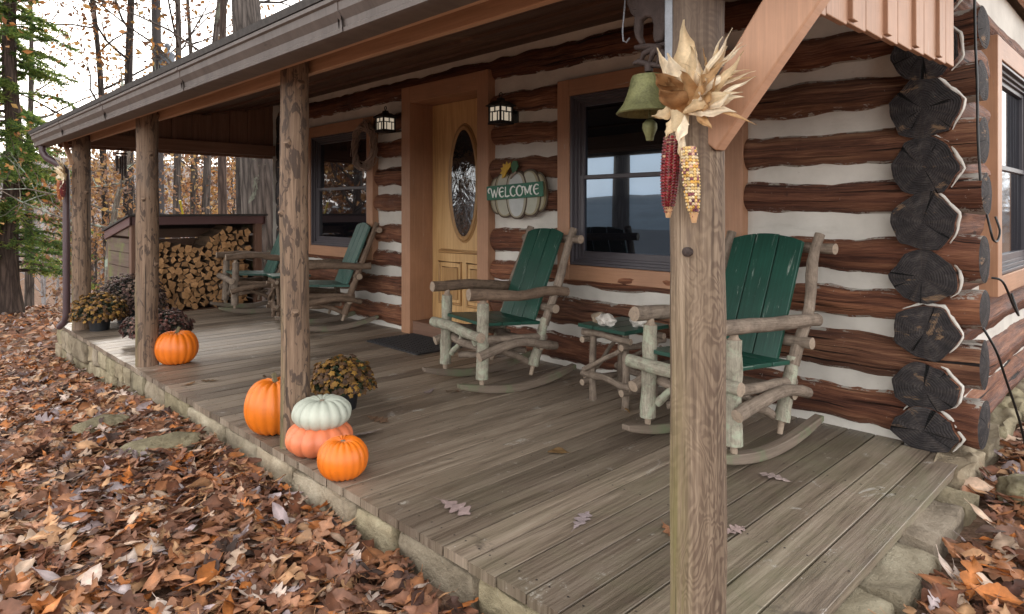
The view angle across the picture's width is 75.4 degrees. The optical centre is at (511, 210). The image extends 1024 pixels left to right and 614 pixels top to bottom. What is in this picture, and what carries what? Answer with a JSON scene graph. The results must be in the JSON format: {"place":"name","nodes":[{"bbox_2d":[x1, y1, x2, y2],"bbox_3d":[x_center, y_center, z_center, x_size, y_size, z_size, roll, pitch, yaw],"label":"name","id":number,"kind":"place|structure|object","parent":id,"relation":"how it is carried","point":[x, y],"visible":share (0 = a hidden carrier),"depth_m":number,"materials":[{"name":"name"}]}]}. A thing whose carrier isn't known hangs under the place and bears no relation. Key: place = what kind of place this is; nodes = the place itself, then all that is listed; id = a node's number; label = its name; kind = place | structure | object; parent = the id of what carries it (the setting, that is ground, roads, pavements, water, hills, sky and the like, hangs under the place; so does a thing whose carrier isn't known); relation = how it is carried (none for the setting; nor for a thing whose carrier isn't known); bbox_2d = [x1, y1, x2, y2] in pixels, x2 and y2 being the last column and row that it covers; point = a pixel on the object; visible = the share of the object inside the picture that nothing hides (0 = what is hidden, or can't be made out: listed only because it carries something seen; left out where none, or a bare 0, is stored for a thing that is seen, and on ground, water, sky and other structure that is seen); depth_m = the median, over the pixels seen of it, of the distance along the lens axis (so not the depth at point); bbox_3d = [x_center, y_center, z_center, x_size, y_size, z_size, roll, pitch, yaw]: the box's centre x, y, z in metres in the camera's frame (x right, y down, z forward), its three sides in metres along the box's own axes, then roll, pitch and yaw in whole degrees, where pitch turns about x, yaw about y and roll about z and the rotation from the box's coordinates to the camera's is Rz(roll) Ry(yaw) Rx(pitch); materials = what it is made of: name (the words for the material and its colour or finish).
{"place":"outdoors","nodes":[
{"label":"outdoors","id":0,"kind":"place"},
{"bbox_2d":[0,0,300,166],"label":"sky","id":1,"kind":"structure","parent":0,"point":[63,11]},
{"bbox_2d":[0,157,1023,613],"bbox_3d":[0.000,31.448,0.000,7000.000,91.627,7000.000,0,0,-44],"label":"ground","id":2,"kind":"structure","parent":0,"point":[966,533],"depth_m":2.84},
{"bbox_2d":[0,0,103,314],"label":"pine tree","id":3,"kind":"object","parent":2,"relation":"on","point":[12,242],"visible":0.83,"depth_m":14.39,"materials":[{"name":"green plant"}]},
{"bbox_2d":[2,145,131,309],"bbox_3d":[-9.375,0.200,14.586,2.616,4.367,2.762,0,0,13],"label":"sapling","id":4,"kind":"object","parent":2,"relation":"on","point":[58,290],"visible":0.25,"depth_m":14.56,"materials":[{"name":"brown plant"}]},
{"bbox_2d":[0,0,138,306],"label":"oak tree","id":5,"kind":"object","parent":2,"relation":"on","point":[29,291],"visible":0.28,"depth_m":19.92,"materials":[{"name":"brown plant"}]},
{"bbox_2d":[51,224,118,294],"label":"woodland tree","id":6,"kind":"object","parent":2,"relation":"on","point":[92,277],"visible":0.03,"depth_m":21.80,"materials":[{"name":"orange plant"}]},
{"bbox_2d":[0,0,181,237],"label":"oak tree","id":7,"kind":"object","parent":2,"relation":"on","point":[177,161],"visible":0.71,"depth_m":14.42,"materials":[{"name":"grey plant"}]},
{"bbox_2d":[59,171,135,285],"bbox_3d":[-15.457,1.637,26.444,4.420,7.789,3.700,0,0,-44],"label":"woodland tree","id":8,"kind":"object","parent":2,"relation":"on","point":[98,216],"visible":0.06,"depth_m":26.46,"materials":[{"name":"orange plant"}]},
{"bbox_2d":[0,24,195,284],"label":"bare tree","id":9,"kind":"object","parent":2,"relation":"on","point":[114,212],"visible":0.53,"depth_m":10.97,"materials":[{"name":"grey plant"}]},
{"bbox_2d":[71,414,129,435],"bbox_3d":[-2.499,1.331,4.038,0.293,0.129,0.352,3,4,-2],"label":"boulder","id":10,"kind":"object","parent":2,"relation":"on","point":[109,419],"visible":0.41,"depth_m":4.00,"materials":[{"name":"stone"}]},
{"bbox_2d":[0,0,231,213],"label":"oak tree","id":11,"kind":"object","parent":2,"relation":"on","point":[206,174],"visible":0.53,"depth_m":14.92,"materials":[{"name":"brown plant"}]},
{"bbox_2d":[31,149,200,279],"bbox_3d":[-10.769,-0.045,17.954,4.178,5.360,4.047,0,0,-11],"label":"sapling","id":12,"kind":"object","parent":2,"relation":"on","point":[134,165],"visible":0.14,"depth_m":17.70,"materials":[{"name":"orange plant"}]},
{"bbox_2d":[17,0,215,271],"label":"bare tree","id":13,"kind":"object","parent":2,"relation":"on","point":[100,82],"visible":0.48,"depth_m":17.04,"materials":[{"name":"brown plant"}]},
{"bbox_2d":[0,145,235,305],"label":"forest","id":14,"kind":"object","parent":2,"relation":"on","point":[43,291],"visible":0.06,"depth_m":48.58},
{"bbox_2d":[0,143,230,288],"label":"foliage","id":15,"kind":"object","parent":14,"relation":"attached to","point":[108,193],"visible":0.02,"depth_m":59.36,"materials":[{"name":"orange plant"}]},
{"bbox_2d":[19,95,231,290],"bbox_3d":[-7.998,-0.063,14.039,3.789,4.619,2.565,0,0,-44],"label":"sapling","id":16,"kind":"object","parent":2,"relation":"on","point":[102,191],"visible":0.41,"depth_m":13.70,"materials":[{"name":"brown plant"}]},
{"bbox_2d":[52,73,235,300],"bbox_3d":[-12.140,-0.371,22.528,5.745,8.528,5.506,0,0,-44],"label":"woodland tree","id":17,"kind":"object","parent":2,"relation":"on","point":[102,284],"visible":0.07,"depth_m":21.61,"materials":[{"name":"orange plant"}]},
{"bbox_2d":[27,0,262,252],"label":"oak tree","id":18,"kind":"object","parent":2,"relation":"on","point":[128,76],"visible":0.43,"depth_m":15.92,"materials":[{"name":"brown plant"}]},
{"bbox_2d":[111,431,201,459],"bbox_3d":[-1.953,1.314,3.654,0.448,0.116,0.270,-5,5,-23],"label":"boulder","id":19,"kind":"object","parent":2,"relation":"on","point":[172,440],"visible":0.53,"depth_m":3.64,"materials":[{"name":"stone"}]},
{"bbox_2d":[151,0,174,238],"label":"tree","id":20,"kind":"object","parent":2,"relation":"on","point":[155,16],"visible":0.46,"depth_m":15.43,"materials":[{"name":"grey plant"}]},
{"bbox_2d":[99,153,234,237],"bbox_3d":[-8.536,-0.138,17.176,4.472,5.086,2.611,0,0,-72],"label":"sapling","id":21,"kind":"object","parent":2,"relation":"on","point":[182,170],"visible":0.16,"depth_m":16.86,"materials":[{"name":"orange plant"}]},
{"bbox_2d":[135,154,217,209],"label":"woodland tree","id":22,"kind":"object","parent":2,"relation":"on","point":[186,178],"visible":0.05,"depth_m":28.54,"materials":[{"name":"orange plant"}]},
{"bbox_2d":[101,214,267,310],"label":"firewood shed","id":23,"kind":"structure","parent":2,"relation":"on","point":[119,234],"depth_m":8.34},
{"bbox_2d":[176,291,189,298],"bbox_3d":[-4.134,1.040,8.248,0.095,0.100,0.420,0,0,-45],"label":"firewood log","id":24,"kind":"object","parent":23,"relation":"in","point":[183,295],"visible":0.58,"depth_m":8.11,"materials":[{"name":"brown wood"}]},
{"bbox_2d":[175,286,182,291],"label":"firewood log","id":25,"kind":"object","parent":24,"relation":"on","point":[178,289],"visible":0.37,"depth_m":8.12,"materials":[{"name":"brown wood"}]},
{"bbox_2d":[175,281,183,287],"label":"firewood log","id":26,"kind":"object","parent":25,"relation":"on","point":[179,284],"visible":0.45,"depth_m":8.11,"materials":[{"name":"brown wood"}]},
{"bbox_2d":[173,277,182,281],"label":"firewood log","id":27,"kind":"object","parent":26,"relation":"on","point":[176,279],"visible":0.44,"depth_m":8.14,"materials":[{"name":"brown wood"}]},
{"bbox_2d":[176,273,184,279],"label":"firewood log","id":28,"kind":"object","parent":27,"relation":"on","point":[180,276],"visible":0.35,"depth_m":8.13,"materials":[{"name":"brown wood"}]},
{"bbox_2d":[174,267,182,274],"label":"firewood log","id":29,"kind":"object","parent":28,"relation":"on","point":[178,271],"visible":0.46,"depth_m":8.06,"materials":[{"name":"brown wood"}]},
{"bbox_2d":[105,0,274,237],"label":"oak tree","id":30,"kind":"object","parent":2,"relation":"on","point":[193,193],"visible":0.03,"depth_m":16.96,"materials":[{"name":"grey plant"}]},
{"bbox_2d":[165,155,235,237],"bbox_3d":[-11.104,0.020,24.088,4.472,8.380,4.641,0,0,-26],"label":"woodland tree","id":31,"kind":"object","parent":2,"relation":"on","point":[197,196],"visible":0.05,"depth_m":23.86,"materials":[{"name":"orange plant"}]},
{"bbox_2d":[170,160,235,237],"bbox_3d":[-10.162,-0.138,23.348,4.560,7.236,4.601,0,0,25],"label":"woodland tree","id":32,"kind":"object","parent":2,"relation":"on","point":[212,186],"visible":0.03,"depth_m":22.24,"materials":[{"name":"orange plant"}]},
{"bbox_2d":[181,155,235,213],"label":"sapling","id":33,"kind":"object","parent":2,"relation":"on","point":[229,181],"visible":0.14,"depth_m":16.09,"materials":[{"name":"orange plant"}]},
{"bbox_2d":[183,157,235,213],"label":"sapling","id":34,"kind":"object","parent":2,"relation":"on","point":[228,184],"visible":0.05,"depth_m":18.08,"materials":[{"name":"orange plant"}]},
{"bbox_2d":[185,160,233,212],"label":"woodland tree","id":35,"kind":"object","parent":2,"relation":"on","point":[212,184],"visible":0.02,"depth_m":31.02,"materials":[{"name":"orange plant"}]},
{"bbox_2d":[217,0,226,213],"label":"oak tree","id":36,"kind":"object","parent":2,"relation":"on","point":[222,187],"visible":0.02,"depth_m":12.94,"materials":[{"name":"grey plant"}]},
{"bbox_2d":[231,0,272,300],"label":"oak tree","id":37,"kind":"object","parent":2,"relation":"on","point":[256,182],"visible":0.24,"depth_m":11.10,"materials":[{"name":"grey plant"}]},
{"bbox_2d":[236,0,299,213],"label":"oak tree","id":38,"kind":"object","parent":2,"relation":"on","point":[238,201],"visible":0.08,"depth_m":11.91,"materials":[{"name":"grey plant"}]},
{"bbox_2d":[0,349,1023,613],"bbox_3d":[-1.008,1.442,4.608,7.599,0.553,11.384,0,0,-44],"label":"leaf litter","id":39,"kind":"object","parent":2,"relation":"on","point":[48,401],"visible":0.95,"depth_m":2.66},
{"bbox_2d":[0,302,1023,462],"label":"leaf carpet","id":40,"kind":"object","parent":2,"relation":"on","point":[31,320],"visible":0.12,"depth_m":10.67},
{"bbox_2d":[55,329,1023,613],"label":"stone foundation","id":41,"kind":"object","parent":2,"relation":"on","point":[889,585],"visible":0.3,"depth_m":2.72,"materials":[{"name":"stone"}]},
{"bbox_2d":[62,305,957,613],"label":"porch deck","id":42,"kind":"structure","parent":41,"relation":"on","point":[830,523],"depth_m":2.97,"materials":[{"name":"wood"}]},
{"bbox_2d":[67,291,129,331],"bbox_3d":[-4.145,1.006,6.656,0.540,0.388,0.551,0,0,-4],"label":"potted mum","id":43,"kind":"object","parent":42,"relation":"on","point":[98,313],"visible":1,"depth_m":6.56,"materials":[{"name":"yellow plant"}]},
{"bbox_2d":[97,273,168,323],"bbox_3d":[-4.113,0.936,7.144,0.753,0.529,0.752,0,0,29],"label":"potted mum","id":44,"kind":"object","parent":42,"relation":"on","point":[125,285],"visible":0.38,"depth_m":7.01,"materials":[{"name":"purple plant"}]},
{"bbox_2d":[118,307,194,339],"bbox_3d":[-3.194,1.034,5.982,0.614,0.332,0.629,0,0,-28],"label":"potted mum","id":45,"kind":"object","parent":42,"relation":"on","point":[168,320],"visible":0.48,"depth_m":5.87,"materials":[{"name":"purple plant"}]},
{"bbox_2d":[154,326,198,364],"bbox_3d":[-2.641,1.056,5.217,0.318,0.289,0.319,0,0,-29],"label":"pumpkin","id":46,"kind":"object","parent":42,"relation":"on","point":[177,346],"visible":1,"depth_m":5.11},
{"bbox_2d":[210,234,279,313],"bbox_3d":[-3.086,0.657,8.000,0.936,1.086,0.712,0,0,-34],"label":"rocking chair","id":47,"kind":"object","parent":42,"relation":"on","point":[235,285],"visible":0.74,"depth_m":7.81,"materials":[{"name":"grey wood"}]},
{"bbox_2d":[244,372,279,435],"bbox_3d":[-1.290,1.042,3.607,0.315,0.316,0.315,0,0,-13],"label":"pumpkin","id":48,"kind":"object","parent":42,"relation":"on","point":[262,408],"visible":0.7,"depth_m":3.48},
{"bbox_2d":[265,273,310,316],"bbox_3d":[-2.523,0.958,7.465,0.415,0.488,0.408,0,0,-30],"label":"side table","id":49,"kind":"object","parent":42,"relation":"on","point":[274,282],"visible":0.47,"depth_m":7.29,"materials":[{"name":"green paint"}]},
{"bbox_2d":[285,422,352,458],"bbox_3d":[-0.960,1.123,3.304,0.328,0.153,0.330,0,0,18],"label":"pumpkin","id":50,"kind":"object","parent":42,"relation":"on","point":[302,442],"visible":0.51,"depth_m":3.17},
{"bbox_2d":[291,394,351,430],"bbox_3d":[-0.945,1.002,3.298,0.287,0.139,0.289,0,0,33],"label":"pumpkin","id":51,"kind":"object","parent":50,"relation":"on","point":[322,412],"visible":1,"depth_m":3.20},
{"bbox_2d":[275,222,381,331],"bbox_3d":[-1.905,0.658,6.847,0.938,1.084,0.710,0,0,-30],"label":"rocking chair","id":52,"kind":"object","parent":42,"relation":"on","point":[346,266],"visible":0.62,"depth_m":6.74,"materials":[{"name":"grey wood"}]},
{"bbox_2d":[317,435,368,481],"bbox_3d":[-0.763,1.115,2.993,0.226,0.171,0.228,0,0,2],"label":"pumpkin","id":53,"kind":"object","parent":42,"relation":"on","point":[342,457],"visible":1,"depth_m":2.92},
{"bbox_2d":[310,353,377,409],"bbox_3d":[-1.032,1.036,4.036,0.411,0.328,0.424,0,0,-36],"label":"potted mum","id":54,"kind":"object","parent":42,"relation":"on","point":[350,379],"visible":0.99,"depth_m":3.92,"materials":[{"name":"yellow plant"}]},
{"bbox_2d":[367,416,388,422],"bbox_3d":[-0.787,1.190,3.803,0.226,0.013,0.080,0,0,37],"label":"fallen leaf","id":55,"kind":"object","parent":42,"relation":"on","point":[379,419],"visible":1,"depth_m":3.78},
{"bbox_2d":[367,333,461,354],"bbox_3d":[-0.868,1.189,5.953,0.520,0.018,0.800,0,0,-43],"label":"door mat","id":56,"kind":"object","parent":42,"relation":"on","point":[415,344],"depth_m":5.89,"materials":[{"name":"rubber"}]},
{"bbox_2d":[432,496,470,515],"bbox_3d":[-0.246,1.189,2.683,0.088,0.014,0.236,0,0,-44],"label":"fallen leaf","id":57,"kind":"object","parent":42,"relation":"on","point":[460,508],"visible":1,"depth_m":2.66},
{"bbox_2d":[422,226,583,392],"bbox_3d":[-0.080,0.657,4.651,0.938,1.085,0.710,0,0,-32],"label":"rocking chair","id":58,"kind":"object","parent":42,"relation":"on","point":[522,291],"visible":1,"depth_m":4.59,"materials":[{"name":"grey wood"}]},
{"bbox_2d":[547,447,569,453],"bbox_3d":[0.243,1.185,3.269,0.138,0.022,0.047,0,0,8],"label":"fallen leaf","id":59,"kind":"object","parent":42,"relation":"on","point":[558,450],"visible":1,"depth_m":3.27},
{"bbox_2d":[572,511,591,530],"bbox_3d":[0.260,1.193,2.543,0.068,0.006,0.195,0,0,27],"label":"fallen leaf","id":60,"kind":"object","parent":42,"relation":"on","point":[582,518],"visible":1,"depth_m":2.57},
{"bbox_2d":[578,317,668,410],"bbox_3d":[0.704,0.958,4.183,0.413,0.488,0.414,0,0,-38],"label":"side table","id":61,"kind":"object","parent":42,"relation":"on","point":[621,330],"visible":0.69,"depth_m":4.12,"materials":[{"name":"green paint"}]},
{"bbox_2d":[591,312,605,322],"bbox_3d":[0.563,0.679,4.223,0.094,0.069,0.123,0,0,-15],"label":"stone","id":62,"kind":"object","parent":61,"relation":"on","point":[595,315],"visible":0.48,"depth_m":4.21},
{"bbox_2d":[596,313,616,326],"bbox_3d":[0.586,0.675,4.122,0.114,0.077,0.122,0,0,-7],"label":"stone","id":63,"kind":"object","parent":61,"relation":"on","point":[608,319],"visible":1,"depth_m":4.08,"materials":[{"name":"stone"}]},
{"bbox_2d":[629,319,646,326],"bbox_3d":[0.790,0.669,4.082,0.120,0.090,0.156,0,0,-18],"label":"stone","id":64,"kind":"object","parent":61,"relation":"on","point":[637,323],"visible":0.34,"depth_m":4.03,"materials":[{"name":"stone"}]},
{"bbox_2d":[661,520,669,535],"bbox_3d":[0.584,1.193,2.490,0.055,0.006,0.144,0,0,-11],"label":"fallen leaf","id":65,"kind":"object","parent":42,"relation":"on","point":[667,530],"visible":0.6,"depth_m":2.49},
{"bbox_2d":[622,230,837,464],"bbox_3d":[1.112,0.657,3.453,0.937,1.086,0.710,0,0,-36],"label":"rocking chair","id":66,"kind":"object","parent":42,"relation":"on","point":[761,271],"visible":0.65,"depth_m":3.43,"materials":[{"name":"grey wood"}]},
{"bbox_2d":[727,524,744,533],"bbox_3d":[0.816,1.189,2.465,0.144,0.015,0.053,0,0,-30],"label":"fallen leaf","id":67,"kind":"object","parent":42,"relation":"on","point":[734,529],"visible":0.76,"depth_m":2.47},
{"bbox_2d":[759,472,790,481],"bbox_3d":[1.184,1.191,2.958,0.175,0.011,0.061,0,0,41],"label":"fallen leaf","id":68,"kind":"object","parent":42,"relation":"on","point":[771,475],"visible":1,"depth_m":2.96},
{"bbox_2d":[28,0,1023,613],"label":"log cabin","id":69,"kind":"object","parent":41,"relation":"on","point":[856,140],"visible":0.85,"depth_m":3.79,"materials":[{"name":"brown"}]},
{"bbox_2d":[53,155,66,201],"bbox_3d":[-4.506,-0.324,6.608,0.111,0.473,0.369,0,0,-44],"label":"corn bunch","id":70,"kind":"object","parent":69,"relation":"attached to","point":[61,183],"visible":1,"depth_m":6.57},
{"bbox_2d":[114,147,127,188],"bbox_3d":[-4.273,-0.465,7.251,0.130,0.450,0.130,0,0,-44],"label":"wind chime","id":71,"kind":"object","parent":69,"relation":"hanging from","point":[119,163],"visible":1,"depth_m":7.25,"materials":[{"name":"metal"}]},
{"bbox_2d":[308,116,378,259],"bbox_3d":[-1.923,-0.235,7.512,0.145,1.510,1.469,0,0,-44],"label":"window","id":72,"kind":"structure","parent":69,"relation":"in","point":[341,196],"depth_m":7.57,"materials":[{"name":"black"}]},
{"bbox_2d":[350,118,377,171],"bbox_3d":[-1.559,-0.685,6.957,0.106,0.572,0.483,0,0,-44],"label":"grapevine wreath","id":73,"kind":"object","parent":69,"relation":"hanging from","point":[369,130],"visible":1,"depth_m":6.92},
{"bbox_2d":[373,106,400,133],"bbox_3d":[-1.226,-0.909,6.638,0.273,0.265,0.177,0,0,-44],"label":"wall lantern","id":74,"kind":"object","parent":69,"relation":"attached to","point":[385,121],"depth_m":6.57,"materials":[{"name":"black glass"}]},
{"bbox_2d":[433,98,476,323],"bbox_3d":[-0.444,0.014,6.294,0.067,2.117,0.979,0,0,-44],"label":"door","id":75,"kind":"structure","parent":69,"relation":"in","point":[455,123],"depth_m":6.37,"materials":[{"name":"brown wood"}]},
{"bbox_2d":[485,92,518,125],"bbox_3d":[-0.057,-0.835,5.444,0.273,0.265,0.177,0,0,-44],"label":"wall lantern","id":76,"kind":"object","parent":69,"relation":"attached to","point":[501,112],"depth_m":5.38,"materials":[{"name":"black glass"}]},
{"bbox_2d":[487,161,547,218],"bbox_3d":[0.029,-0.168,5.382,0.058,0.479,0.668,0,-2,-44],"label":"welcome sign","id":77,"kind":"object","parent":69,"relation":"attached to","point":[514,194],"visible":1,"depth_m":5.36,"materials":[{"name":"paint"}]},
{"bbox_2d":[616,0,672,140],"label":"dinner bell","id":78,"kind":"object","parent":69,"relation":"hanging from","point":[642,101],"visible":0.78,"depth_m":1.83,"materials":[{"name":"gold metal"}]},
{"bbox_2d":[557,49,747,288],"bbox_3d":[0.923,-0.235,4.606,0.145,1.510,1.500,0,0,-44],"label":"window","id":79,"kind":"structure","parent":69,"relation":"in","point":[608,173],"depth_m":4.79,"materials":[{"name":"clear glass"}]},
{"bbox_2d":[652,19,755,222],"bbox_3d":[0.466,-0.225,1.590,0.247,0.511,0.228,0,0,1],"label":"corn bunch","id":80,"kind":"object","parent":69,"relation":"attached to","point":[686,85],"visible":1,"depth_m":1.62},
{"bbox_2d":[973,0,981,180],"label":"cable","id":81,"kind":"object","parent":69,"relation":"hanging from","point":[977,90],"visible":1,"depth_m":3.09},
{"bbox_2d":[986,213,1000,242],"bbox_3d":[2.369,0.077,3.269,0.170,0.162,0.049,0,0,-39],"label":"cable","id":82,"kind":"object","parent":69,"relation":"attached to","point":[990,230],"visible":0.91,"depth_m":3.24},
{"bbox_2d":[979,34,1023,296],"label":"window","id":83,"kind":"structure","parent":69,"relation":"in","point":[1005,101],"depth_m":4.23,"materials":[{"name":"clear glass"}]},
{"bbox_2d":[982,328,1023,443],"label":"cable","id":84,"kind":"object","parent":69,"relation":"attached to","point":[1005,377],"visible":0.87,"depth_m":3.30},
{"bbox_2d":[991,277,1019,315],"bbox_3d":[2.556,0.442,3.416,0.294,0.216,0.064,0,0,-37],"label":"cable","id":85,"kind":"object","parent":69,"relation":"hanging from","point":[1012,301],"visible":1,"depth_m":3.38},
{"bbox_2d":[995,473,1023,515],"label":"boulder","id":86,"kind":"object","parent":2,"relation":"on","point":[1011,484],"visible":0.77,"depth_m":2.96,"materials":[{"name":"stone"}]},
{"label":"firewood log","id":87,"kind":"object","parent":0,"visible":0},
{"bbox_2d":[210,265,219,271],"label":"firewood log","id":88,"kind":"object","parent":87,"relation":"on","point":[214,268],"visible":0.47,"depth_m":8.36,"materials":[{"name":"brown wood"}]},
{"bbox_2d":[205,261,214,266],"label":"firewood log","id":89,"kind":"object","parent":88,"relation":"on","point":[210,263],"visible":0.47,"depth_m":8.37,"materials":[{"name":"brown wood"}]},
{"bbox_2d":[200,255,210,260],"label":"firewood log","id":90,"kind":"object","parent":89,"relation":"on","point":[206,258],"visible":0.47,"depth_m":8.34,"materials":[{"name":"brown wood"}]},
{"bbox_2d":[201,249,211,256],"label":"firewood log","id":91,"kind":"object","parent":90,"relation":"on","point":[207,252],"visible":0.46,"depth_m":8.35,"materials":[{"name":"brown wood"}]},
{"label":"firewood log","id":92,"kind":"object","parent":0,"visible":0},
{"bbox_2d":[181,244,191,252],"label":"firewood log","id":93,"kind":"object","parent":92,"relation":"on","point":[187,248],"visible":0.52,"depth_m":8.16,"materials":[{"name":"brown wood"}]},
{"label":"firewood log","id":94,"kind":"object","parent":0,"visible":0},
{"bbox_2d":[235,244,250,250],"bbox_3d":[-3.589,0.488,8.791,0.420,0.080,0.108,1,1,45],"label":"firewood log","id":95,"kind":"object","parent":94,"relation":"on","point":[246,247],"visible":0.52,"depth_m":8.66,"materials":[{"name":"brown wood"}]},
{"bbox_2d":[238,237,247,241],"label":"firewood log","id":96,"kind":"object","parent":95,"relation":"on","point":[244,239],"visible":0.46,"depth_m":8.65,"materials":[{"name":"brown wood"}]},
{"bbox_2d":[232,228,250,236],"bbox_3d":[-3.610,0.290,8.825,0.420,0.130,0.095,-1,-1,45],"label":"firewood log","id":97,"kind":"object","parent":96,"relation":"on","point":[246,232],"visible":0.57,"depth_m":8.69,"materials":[{"name":"brown wood"}]},
{"label":"firewood log","id":98,"kind":"object","parent":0,"visible":0},
{"bbox_2d":[194,240,212,248],"bbox_3d":[-3.946,0.434,8.471,0.096,0.094,0.420,13,-8,-44],"label":"firewood log","id":99,"kind":"object","parent":98,"relation":"on","point":[208,245],"visible":0.86,"depth_m":8.38,"materials":[{"name":"brown wood"}]},
{"bbox_2d":[198,236,214,242],"bbox_3d":[-3.931,0.366,8.532,0.062,0.094,0.420,-10,5,-43],"label":"firewood log","id":100,"kind":"object","parent":99,"relation":"on","point":[207,239],"visible":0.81,"depth_m":8.45,"materials":[{"name":"brown wood"}]},
{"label":"firewood log","id":101,"kind":"object","parent":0,"visible":0},
{"bbox_2d":[218,241,225,247],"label":"firewood log","id":102,"kind":"object","parent":101,"relation":"on","point":[223,244],"visible":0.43,"depth_m":8.45,"materials":[{"name":"brown wood"}]},
{"bbox_2d":[218,234,227,241],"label":"firewood log","id":103,"kind":"object","parent":102,"relation":"on","point":[223,237],"visible":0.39,"depth_m":8.46,"materials":[{"name":"brown wood"}]},
{"bbox_2d":[209,229,225,234],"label":"firewood log","id":104,"kind":"object","parent":103,"relation":"on","point":[221,231],"visible":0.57,"depth_m":8.51,"materials":[{"name":"brown wood"}]},
{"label":"firewood log","id":105,"kind":"object","parent":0,"visible":0},
{"bbox_2d":[225,233,239,240],"bbox_3d":[-3.678,0.346,8.699,0.064,0.106,0.421,0,0,-45],"label":"firewood log","id":106,"kind":"object","parent":105,"relation":"on","point":[236,236],"visible":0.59,"depth_m":8.56,"materials":[{"name":"brown wood"}]},
{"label":"firewood log","id":107,"kind":"object","parent":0,"visible":0},
{"bbox_2d":[201,231,218,238],"bbox_3d":[-3.902,0.310,8.559,0.420,0.104,0.075,2,-14,46],"label":"firewood log","id":108,"kind":"object","parent":107,"relation":"on","point":[212,234],"visible":0.82,"depth_m":8.51,"materials":[{"name":"brown wood"}]},
{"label":"firewood log","id":109,"kind":"object","parent":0,"visible":0},
{"bbox_2d":[213,224,231,232],"bbox_3d":[-3.788,0.234,8.685,0.420,0.102,0.081,2,-29,46],"label":"firewood log","id":110,"kind":"object","parent":109,"relation":"on","point":[226,229],"visible":0.81,"depth_m":8.58,"materials":[{"name":"brown wood"}]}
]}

